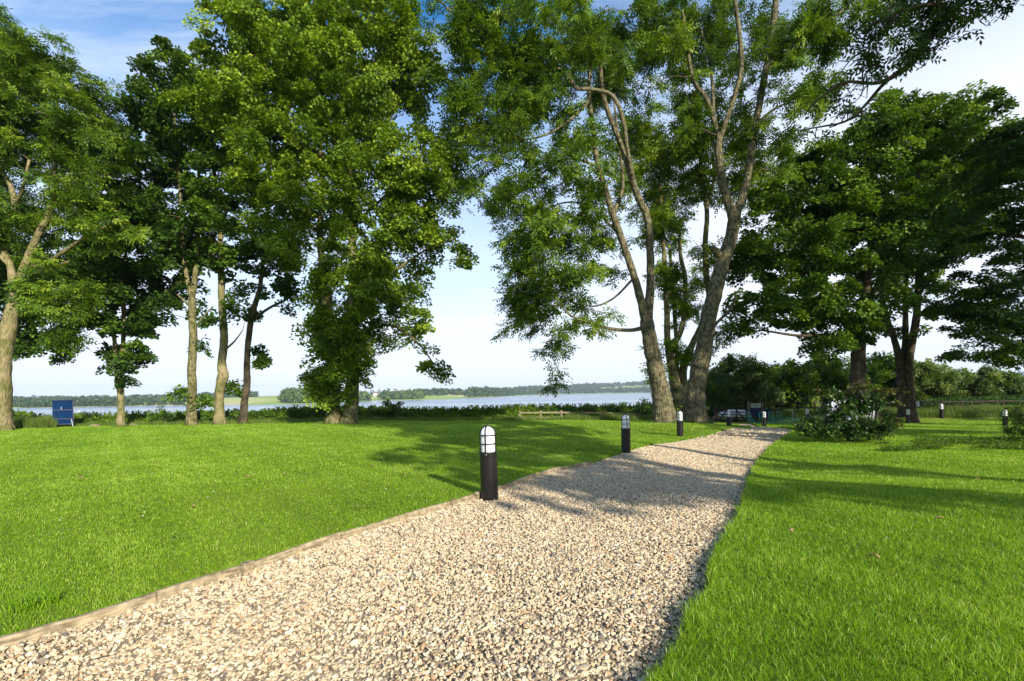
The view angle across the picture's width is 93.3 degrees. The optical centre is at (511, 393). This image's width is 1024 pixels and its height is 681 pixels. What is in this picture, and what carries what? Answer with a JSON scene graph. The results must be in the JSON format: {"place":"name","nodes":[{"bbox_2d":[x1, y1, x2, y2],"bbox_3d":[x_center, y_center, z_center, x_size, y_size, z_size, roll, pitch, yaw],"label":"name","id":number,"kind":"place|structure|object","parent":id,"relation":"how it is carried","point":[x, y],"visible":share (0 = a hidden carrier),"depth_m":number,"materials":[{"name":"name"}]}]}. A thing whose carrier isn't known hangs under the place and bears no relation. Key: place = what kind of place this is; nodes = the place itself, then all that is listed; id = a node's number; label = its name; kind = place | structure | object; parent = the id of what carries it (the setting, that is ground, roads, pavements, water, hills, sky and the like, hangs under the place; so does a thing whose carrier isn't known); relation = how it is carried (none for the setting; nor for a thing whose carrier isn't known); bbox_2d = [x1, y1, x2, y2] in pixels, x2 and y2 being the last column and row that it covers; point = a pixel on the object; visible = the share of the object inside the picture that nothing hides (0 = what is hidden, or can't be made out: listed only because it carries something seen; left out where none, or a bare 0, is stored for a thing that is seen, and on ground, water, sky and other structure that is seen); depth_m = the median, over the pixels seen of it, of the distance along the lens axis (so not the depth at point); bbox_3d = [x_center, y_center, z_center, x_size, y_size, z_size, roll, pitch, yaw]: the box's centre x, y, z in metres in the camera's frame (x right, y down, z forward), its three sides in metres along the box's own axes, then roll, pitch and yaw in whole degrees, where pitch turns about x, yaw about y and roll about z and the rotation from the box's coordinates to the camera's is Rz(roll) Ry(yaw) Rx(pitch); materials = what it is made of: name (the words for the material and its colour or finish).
{"place":"outdoors","nodes":[
{"label":"outdoors","id":0,"kind":"place"},
{"bbox_2d":[13,393,651,415],"bbox_3d":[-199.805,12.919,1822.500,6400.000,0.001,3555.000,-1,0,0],"label":"water","id":1,"kind":"structure","parent":0,"point":[600,399],"depth_m":557.99,"materials":[{"name":"blue liquid"}]},
{"bbox_2d":[0,424,791,680],"bbox_3d":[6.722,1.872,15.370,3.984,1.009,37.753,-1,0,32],"label":"path","id":2,"kind":"structure","parent":0,"point":[390,656],"depth_m":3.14,"materials":[{"name":"beige gravel"}]},
{"bbox_2d":[0,384,1023,680],"bbox_3d":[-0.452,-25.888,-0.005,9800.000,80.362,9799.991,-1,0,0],"label":"ground","id":3,"kind":"structure","parent":0,"point":[266,400],"depth_m":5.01,"materials":[{"name":"green plant"}]},
{"bbox_2d":[0,582,64,614],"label":"coarse grass tuft","id":4,"kind":"object","parent":3,"relation":"on","point":[36,598],"visible":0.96,"depth_m":3.34,"materials":[{"name":"green plant"}]},
{"bbox_2d":[13,414,58,427],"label":"meadow grass","id":5,"kind":"structure","parent":3,"relation":"on","point":[38,422],"depth_m":25.65,"materials":[{"name":"green plant"}]},
{"bbox_2d":[0,236,85,365],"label":"dark sycamore","id":6,"kind":"object","parent":3,"relation":"on","point":[26,337],"visible":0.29,"depth_m":29.89,"materials":[{"name":"green plant"}]},
{"bbox_2d":[52,400,73,425],"bbox_3d":[-24.465,1.116,26.375,1.219,1.540,0.180,-1,0,0],"label":"blue board","id":7,"kind":"object","parent":3,"relation":"on","point":[63,411],"visible":0.78,"depth_m":26.38,"materials":[{"name":"paint"}]},
{"bbox_2d":[0,3,153,430],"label":"ash tree","id":8,"kind":"object","parent":3,"relation":"on","point":[30,78],"visible":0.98,"depth_m":23.00,"materials":[{"name":"green plant"}]},
{"bbox_2d":[0,592,155,649],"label":"edging board","id":9,"kind":"object","parent":3,"relation":"on","point":[35,633],"visible":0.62,"depth_m":3.15,"materials":[{"name":"brown wood"}]},
{"bbox_2d":[12,396,185,407],"bbox_3d":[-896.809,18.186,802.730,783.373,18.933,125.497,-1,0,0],"label":"woodland","id":10,"kind":"object","parent":3,"relation":"on","point":[28,403],"visible":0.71,"depth_m":764.60,"materials":[{"name":"green plant"}]},
{"bbox_2d":[13,409,186,423],"bbox_3d":[-24.872,1.439,28.964,10.961,1.315,1.919,-1,0,0],"label":"hedge","id":11,"kind":"object","parent":3,"relation":"on","point":[132,416],"visible":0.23,"depth_m":28.68,"materials":[{"name":"green plant"}]},
{"bbox_2d":[13,392,213,402],"bbox_3d":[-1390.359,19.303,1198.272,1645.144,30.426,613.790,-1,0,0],"label":"woodland","id":12,"kind":"object","parent":3,"relation":"on","point":[95,397],"visible":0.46,"depth_m":1099.35,"materials":[{"name":"green plant"}]},
{"bbox_2d":[58,180,175,426],"bbox_3d":[-20.661,-4.463,25.634,5.139,13.143,4.864,-1,0,41],"label":"forked sycamore","id":13,"kind":"object","parent":3,"relation":"on","point":[124,282],"visible":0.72,"depth_m":24.92,"materials":[{"name":"green plant"}]},
{"bbox_2d":[146,406,184,422],"bbox_3d":[-20.039,1.361,28.075,1.562,1.309,1.448,-1,0,0],"label":"shrub","id":14,"kind":"object","parent":3,"relation":"on","point":[169,416],"visible":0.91,"depth_m":27.85,"materials":[{"name":"green plant"}]},
{"bbox_2d":[94,51,246,425],"bbox_3d":[-18.061,-8.174,26.091,6.983,20.387,6.774,-1,0,0],"label":"sycamore","id":15,"kind":"object","parent":3,"relation":"on","point":[174,236],"visible":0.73,"depth_m":25.36,"materials":[{"name":"green plant"}]},
{"bbox_2d":[146,34,268,424],"bbox_3d":[-15.937,-8.275,25.997,6.257,20.719,5.771,-1,0,0],"label":"sycamore","id":16,"kind":"object","parent":3,"relation":"on","point":[202,160],"visible":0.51,"depth_m":25.18,"materials":[{"name":"green plant"}]},
{"bbox_2d":[203,390,258,397],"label":"woodland","id":17,"kind":"object","parent":3,"relation":"on","point":[254,394],"visible":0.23,"depth_m":1254.91,"materials":[{"name":"green plant"}]},
{"bbox_2d":[228,408,239,419],"bbox_3d":[-16.442,1.405,28.592,1.272,1.133,0.713,-1,0,39],"label":"shrub","id":18,"kind":"object","parent":3,"relation":"on","point":[234,414],"visible":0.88,"depth_m":28.38,"materials":[{"name":"green plant"}]},
{"bbox_2d":[155,532,340,600],"bbox_3d":[-2.162,1.510,4.247,0.118,0.183,1.664,-1,0,30],"label":"edging board","id":19,"kind":"object","parent":3,"relation":"on","point":[245,568],"visible":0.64,"depth_m":4.03,"materials":[{"name":"brown wood"}]},
{"bbox_2d":[215,114,311,423],"bbox_3d":[-13.301,-6.896,26.455,5.018,17.768,4.534,-1,0,-33],"label":"sycamore","id":20,"kind":"object","parent":3,"relation":"on","point":[286,285],"visible":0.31,"depth_m":26.45,"materials":[{"name":"green plant"}]},
{"bbox_2d":[181,404,366,421],"bbox_3d":[-14.712,1.292,29.993,11.583,1.326,2.182,-1,0,0],"label":"hedge","id":21,"kind":"object","parent":3,"relation":"on","point":[294,412],"visible":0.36,"depth_m":29.43,"materials":[{"name":"green plant"}]},
{"bbox_2d":[277,387,340,402],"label":"woodland","id":22,"kind":"object","parent":3,"relation":"on","point":[292,395],"visible":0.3,"depth_m":687.53,"materials":[{"name":"green plant"}]},
{"bbox_2d":[157,0,479,423],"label":"ivy clad sycamore","id":23,"kind":"object","parent":3,"relation":"on","point":[300,42],"visible":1,"depth_m":22.51,"materials":[{"name":"green plant"}]},
{"bbox_2d":[57,414,650,426],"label":"rough grass","id":24,"kind":"structure","parent":3,"relation":"on","point":[309,419],"depth_m":27.07,"materials":[{"name":"green plant"}]},
{"bbox_2d":[359,390,371,400],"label":"woodland","id":25,"kind":"object","parent":3,"relation":"on","point":[365,396],"visible":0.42,"depth_m":894.68,"materials":[{"name":"green plant"}]},
{"bbox_2d":[366,398,412,418],"bbox_3d":[-7.290,1.033,28.530,2.404,1.522,1.873,-1,0,27],"label":"shrub","id":26,"kind":"object","parent":3,"relation":"on","point":[393,408],"visible":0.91,"depth_m":28.34,"materials":[{"name":"green plant"}]},
{"bbox_2d":[340,498,458,539],"bbox_3d":[-1.230,1.498,5.748,0.108,0.182,1.861,-1,0,34],"label":"edging board","id":27,"kind":"object","parent":3,"relation":"on","point":[398,518],"visible":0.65,"depth_m":5.66,"materials":[{"name":"brown wood"}]},
{"bbox_2d":[378,388,425,399],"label":"woodland","id":28,"kind":"object","parent":3,"relation":"on","point":[403,394],"visible":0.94,"depth_m":977.76,"materials":[{"name":"green plant"}]},
{"bbox_2d":[110,419,715,426],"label":"rough grass","id":29,"kind":"structure","parent":3,"relation":"on","point":[185,424],"depth_m":25.04,"materials":[{"name":"green plant"}]},
{"bbox_2d":[416,387,469,395],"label":"woodland","id":30,"kind":"object","parent":3,"relation":"on","point":[443,391],"visible":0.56,"depth_m":1334.95,"materials":[{"name":"green plant"}]},
{"bbox_2d":[479,425,497,500],"bbox_3d":[-0.330,1.005,6.797,0.252,1.129,0.257,-2,0,0],"label":"lamp bollard","id":31,"kind":"object","parent":3,"relation":"on","point":[488,467],"visible":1,"depth_m":6.70,"materials":[{"name":"black metal"}]},
{"bbox_2d":[458,473,537,502],"bbox_3d":[-0.106,1.477,7.543,0.128,0.193,2.356,-1,0,30],"label":"edging board","id":32,"kind":"object","parent":3,"relation":"on","point":[475,495],"visible":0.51,"depth_m":7.44,"materials":[{"name":"brown wood"}]},
{"bbox_2d":[494,391,513,396],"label":"woodland","id":33,"kind":"object","parent":3,"relation":"on","point":[511,393],"visible":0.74,"depth_m":1677.87,"materials":[{"name":"green plant"}]},
{"bbox_2d":[358,402,652,418],"bbox_3d":[0.201,1.376,29.918,19.703,1.718,2.319,-1,0,0],"label":"hedge","id":34,"kind":"object","parent":3,"relation":"on","point":[475,411],"visible":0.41,"depth_m":29.53,"materials":[{"name":"green plant"}]},
{"bbox_2d":[1,442,1023,628],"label":"clover","id":35,"kind":"object","parent":3,"relation":"on","point":[934,615],"visible":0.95,"depth_m":5.39,"materials":[{"name":"green plant"}]},
{"bbox_2d":[411,0,694,422],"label":"ash tree","id":36,"kind":"object","parent":3,"relation":"on","point":[527,83],"visible":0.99,"depth_m":22.58,"materials":[{"name":"green plant"}]},
{"bbox_2d":[538,462,590,475],"bbox_3d":[1.094,1.560,9.798,0.075,0.303,2.735,-1,0,29],"label":"edging board","id":37,"kind":"object","parent":3,"relation":"on","point":[544,472],"visible":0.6,"depth_m":9.63,"materials":[{"name":"brown wood"}]},
{"bbox_2d":[463,386,669,396],"bbox_3d":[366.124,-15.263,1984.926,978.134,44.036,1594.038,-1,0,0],"label":"woodland","id":38,"kind":"object","parent":3,"relation":"on","point":[477,392],"visible":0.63,"depth_m":2338.13,"materials":[{"name":"green plant"}]},
{"bbox_2d":[532,384,602,390],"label":"woodland","id":39,"kind":"object","parent":3,"relation":"on","point":[576,387],"visible":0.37,"depth_m":2896.16,"materials":[{"name":"green plant"}]},
{"bbox_2d":[468,380,669,389],"bbox_3d":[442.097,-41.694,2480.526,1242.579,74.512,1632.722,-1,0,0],"label":"woodland","id":40,"kind":"object","parent":3,"relation":"on","point":[618,384],"visible":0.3,"depth_m":2985.53,"materials":[{"name":"green plant"}]},
{"bbox_2d":[519,410,651,418],"bbox_3d":[4.771,1.476,28.783,8.810,1.081,0.136,-1,0,-8],"label":"rail fence","id":41,"kind":"object","parent":3,"relation":"on","point":[561,412],"visible":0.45,"depth_m":28.57,"materials":[{"name":"brown wood"}]},
{"bbox_2d":[621,414,630,452],"bbox_3d":[3.059,1.119,12.996,0.252,1.129,0.257,-1,0,-20],"label":"lamp bollard","id":42,"kind":"object","parent":3,"relation":"on","point":[625,435],"visible":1,"depth_m":12.90,"materials":[{"name":"black metal"}]},
{"bbox_2d":[634,397,683,416],"bbox_3d":[8.723,1.013,28.110,3.313,1.628,2.145,-1,0,0],"label":"shrub","id":43,"kind":"object","parent":3,"relation":"on","point":[644,407],"visible":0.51,"depth_m":27.93,"materials":[{"name":"green plant"}]},
{"bbox_2d":[676,411,682,435],"bbox_3d":[6.492,1.233,18.700,0.252,1.129,0.257,-1,0,15],"label":"lamp bollard","id":44,"kind":"object","parent":3,"relation":"on","point":[679,420],"visible":0.99,"depth_m":18.61,"materials":[{"name":"black metal"}]},
{"bbox_2d":[610,85,806,416],"bbox_3d":[11.975,-7.877,28.667,12.048,19.970,5.778,-1,0,0],"label":"ivy clad ash","id":45,"kind":"object","parent":3,"relation":"on","point":[659,198],"visible":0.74,"depth_m":27.95,"materials":[{"name":"green plant"}]},
{"bbox_2d":[714,404,717,421],"bbox_3d":[14.765,1.438,35.000,0.170,1.300,0.170,-1,0,0],"label":"gate post","id":46,"kind":"object","parent":3,"relation":"on","point":[716,411],"visible":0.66,"depth_m":34.91,"materials":[{"name":"brown wood"}]},
{"bbox_2d":[718,407,746,420],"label":"field gate","id":47,"kind":"structure","parent":46,"relation":"attached to","point":[736,411],"depth_m":35.32,"materials":[{"name":"brown metal"}]},
{"bbox_2d":[705,374,742,417],"bbox_3d":[16.426,0.420,39.024,3.830,4.069,2.938,-1,0,-18],"label":"dark evergreen","id":48,"kind":"object","parent":3,"relation":"on","point":[711,400],"visible":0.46,"depth_m":38.55,"materials":[{"name":"green plant"}]},
{"bbox_2d":[726,409,731,425],"bbox_3d":[11.036,1.371,24.600,0.252,1.129,0.257,-1,0,-40],"label":"lamp bollard","id":49,"kind":"object","parent":3,"relation":"on","point":[728,420],"visible":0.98,"depth_m":24.52,"materials":[{"name":"black metal"}]},
{"bbox_2d":[713,410,745,421],"bbox_3d":[16.557,1.721,37.000,2.400,0.939,1.154,-1,0,0],"label":"covered dinghy","id":50,"kind":"object","parent":3,"relation":"on","point":[733,415],"visible":0.35,"depth_m":36.53,"materials":[{"name":"white"}]},
{"bbox_2d":[706,352,786,409],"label":"round tree","id":51,"kind":"object","parent":3,"relation":"on","point":[749,379],"visible":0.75,"depth_m":40.56,"materials":[{"name":"green plant"}]},
{"bbox_2d":[747,412,760,422],"bbox_3d":[17.206,1.730,34.450,0.763,0.784,0.544,-1,0,0],"label":"tubular frame","id":52,"kind":"object","parent":3,"relation":"on","point":[751,417],"visible":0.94,"depth_m":34.19,"materials":[{"name":"teal paint"}]},
{"bbox_2d":[748,400,763,422],"bbox_3d":[17.725,1.375,35.200,1.200,1.715,0.200,-1,0,0],"label":"notice board","id":53,"kind":"object","parent":3,"relation":"on","point":[754,405],"visible":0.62,"depth_m":35.16,"materials":[{"name":"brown wood"}]},
{"bbox_2d":[745,409,768,420],"bbox_3d":[18.817,1.671,37.170,1.600,0.909,0.860,-1,0,0],"label":"blue trailer","id":54,"kind":"object","parent":3,"relation":"on","point":[755,413],"visible":0.42,"depth_m":36.80,"materials":[{"name":"paint"}]},
{"bbox_2d":[622,0,895,422],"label":"ash tree","id":55,"kind":"object","parent":3,"relation":"on","point":[813,27],"visible":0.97,"depth_m":23.82,"materials":[{"name":"green plant"}]},
{"bbox_2d":[762,411,765,426],"bbox_3d":[15.637,1.671,29.995,0.252,1.129,0.257,-1,0,-10],"label":"lamp bollard","id":56,"kind":"object","parent":3,"relation":"on","point":[764,418],"visible":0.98,"depth_m":29.91,"materials":[{"name":"black metal"}]},
{"bbox_2d":[768,412,782,422],"bbox_3d":[18.861,1.731,34.650,0.763,0.784,0.544,-1,0,0],"label":"tubular frame","id":57,"kind":"object","parent":3,"relation":"on","point":[772,417],"visible":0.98,"depth_m":34.38,"materials":[{"name":"teal paint"}]},
{"bbox_2d":[763,401,821,411],"bbox_3d":[22.442,1.376,37.979,5.472,1.453,0.130,-1,0,0],"label":"rail fence","id":58,"kind":"object","parent":3,"relation":"on","point":[797,407],"visible":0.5,"depth_m":37.91,"materials":[{"name":"brown wood"}]},
{"bbox_2d":[767,406,817,410],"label":"hedge","id":59,"kind":"object","parent":3,"relation":"on","point":[788,407],"visible":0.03,"depth_m":40.68,"materials":[{"name":"green plant"}]},
{"bbox_2d":[763,357,827,408],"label":"round tree","id":60,"kind":"object","parent":3,"relation":"on","point":[796,382],"visible":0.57,"depth_m":42.02,"materials":[{"name":"green plant"}]},
{"bbox_2d":[805,408,808,417],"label":"lamp bollard","id":61,"kind":"object","parent":3,"relation":"on","point":[807,411],"visible":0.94,"depth_m":32.93,"materials":[{"name":"black"}]},
{"bbox_2d":[805,350,875,406],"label":"round tree","id":62,"kind":"object","parent":3,"relation":"on","point":[832,371],"visible":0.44,"depth_m":43.69,"materials":[{"name":"green plant"}]},
{"bbox_2d":[790,385,897,441],"bbox_3d":[11.028,0.789,15.844,3.277,2.145,1.751,-1,0,-10],"label":"round shrub","id":63,"kind":"object","parent":3,"relation":"on","point":[854,427],"visible":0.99,"depth_m":15.68,"materials":[{"name":"green plant"}]},
{"bbox_2d":[821,396,878,426],"bbox_3d":[17.901,1.025,25.600,2.840,1.750,0.450,-1,0,0],"label":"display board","id":64,"kind":"object","parent":3,"relation":"on","point":[876,415],"visible":0.2,"depth_m":25.55,"materials":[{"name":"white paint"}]},
{"bbox_2d":[808,379,909,439],"bbox_3d":[11.583,0.691,16.207,3.118,2.320,1.011,-1,0,15],"label":"sapling maple","id":65,"kind":"object","parent":3,"relation":"on","point":[861,388],"visible":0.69,"depth_m":16.05,"materials":[{"name":"green plant"}]},
{"bbox_2d":[719,79,1023,421],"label":"spreading maple","id":66,"kind":"object","parent":3,"relation":"on","point":[836,219],"visible":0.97,"depth_m":26.09,"materials":[{"name":"green plant"}]},
{"bbox_2d":[866,351,916,400],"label":"round tree","id":67,"kind":"object","parent":3,"relation":"on","point":[881,378],"visible":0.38,"depth_m":45.97,"materials":[{"name":"green plant"}]},
{"bbox_2d":[905,409,909,423],"bbox_3d":[25.372,1.552,30.995,0.252,1.129,0.257,0,0,-5],"label":"lamp bollard","id":68,"kind":"object","parent":3,"relation":"on","point":[907,416],"visible":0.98,"depth_m":30.92,"materials":[{"name":"black metal"}]},
{"bbox_2d":[792,0,1023,142],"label":"ash tree","id":69,"kind":"object","parent":3,"relation":"on","point":[944,12],"visible":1,"depth_m":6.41,"materials":[{"name":"green plant"}]},
{"bbox_2d":[890,357,968,399],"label":"round tree","id":70,"kind":"object","parent":3,"relation":"on","point":[932,379],"visible":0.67,"depth_m":43.70,"materials":[{"name":"green plant"}]},
{"bbox_2d":[856,118,1023,422],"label":"multi stemmed maple","id":71,"kind":"object","parent":3,"relation":"on","point":[903,357],"visible":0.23,"depth_m":32.10,"materials":[{"name":"green plant"}]},
{"bbox_2d":[939,403,943,417],"bbox_3d":[29.312,1.260,33.002,0.252,1.129,0.257,0,-1,-35],"label":"lamp bollard","id":72,"kind":"object","parent":3,"relation":"on","point":[941,410],"visible":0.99,"depth_m":32.92,"materials":[{"name":"black metal"}]},
{"bbox_2d":[875,432,1023,451],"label":"ground cover","id":73,"kind":"object","parent":3,"relation":"on","point":[924,443],"visible":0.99,"depth_m":13.84,"materials":[{"name":"green plant"}]},
{"bbox_2d":[879,399,1023,407],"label":"rail fence","id":74,"kind":"object","parent":3,"relation":"on","point":[981,401],"visible":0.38,"depth_m":39.15,"materials":[{"name":"brown wood"}]},
{"bbox_2d":[884,394,1023,408],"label":"hedge","id":75,"kind":"object","parent":3,"relation":"on","point":[998,397],"visible":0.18,"depth_m":40.43,"materials":[{"name":"green plant"}]},
{"bbox_2d":[912,117,1023,371],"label":"maple tree","id":76,"kind":"object","parent":3,"relation":"on","point":[975,312],"visible":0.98,"depth_m":24.61,"materials":[{"name":"green plant"}]},
{"bbox_2d":[948,364,1023,398],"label":"round tree","id":77,"kind":"object","parent":3,"relation":"on","point":[983,381],"visible":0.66,"depth_m":43.28,"materials":[{"name":"green plant"}]},
{"bbox_2d":[1002,409,1007,425],"bbox_3d":[28.032,1.460,27.497,0.252,1.129,0.257,-2,0,20],"label":"lamp bollard","id":78,"kind":"object","parent":3,"relation":"on","point":[1005,414],"visible":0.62,"depth_m":27.44,"materials":[{"name":"black"}]},
{"bbox_2d":[994,399,1023,436],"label":"yew shrub","id":79,"kind":"object","parent":3,"relation":"on","point":[1019,419],"visible":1,"depth_m":14.71,"materials":[{"name":"green plant"}]},
{"bbox_2d":[0,0,1023,397],"label":"sky","id":80,"kind":"structure","parent":0,"point":[104,32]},
{"bbox_2d":[565,411,651,419],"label":"rough grass","id":81,"kind":"structure","parent":0,"point":[612,416],"depth_m":26.97,"materials":[{"name":"green plant"}]},
{"bbox_2d":[708,408,823,421],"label":"rough grass","id":82,"kind":"structure","parent":0,"point":[788,412],"depth_m":36.95,"materials":[{"name":"green plant"}]},
{"bbox_2d":[879,402,1023,419],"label":"meadow grass","id":83,"kind":"structure","parent":0,"point":[982,411],"depth_m":33.67,"materials":[{"name":"green plant"}]}
]}

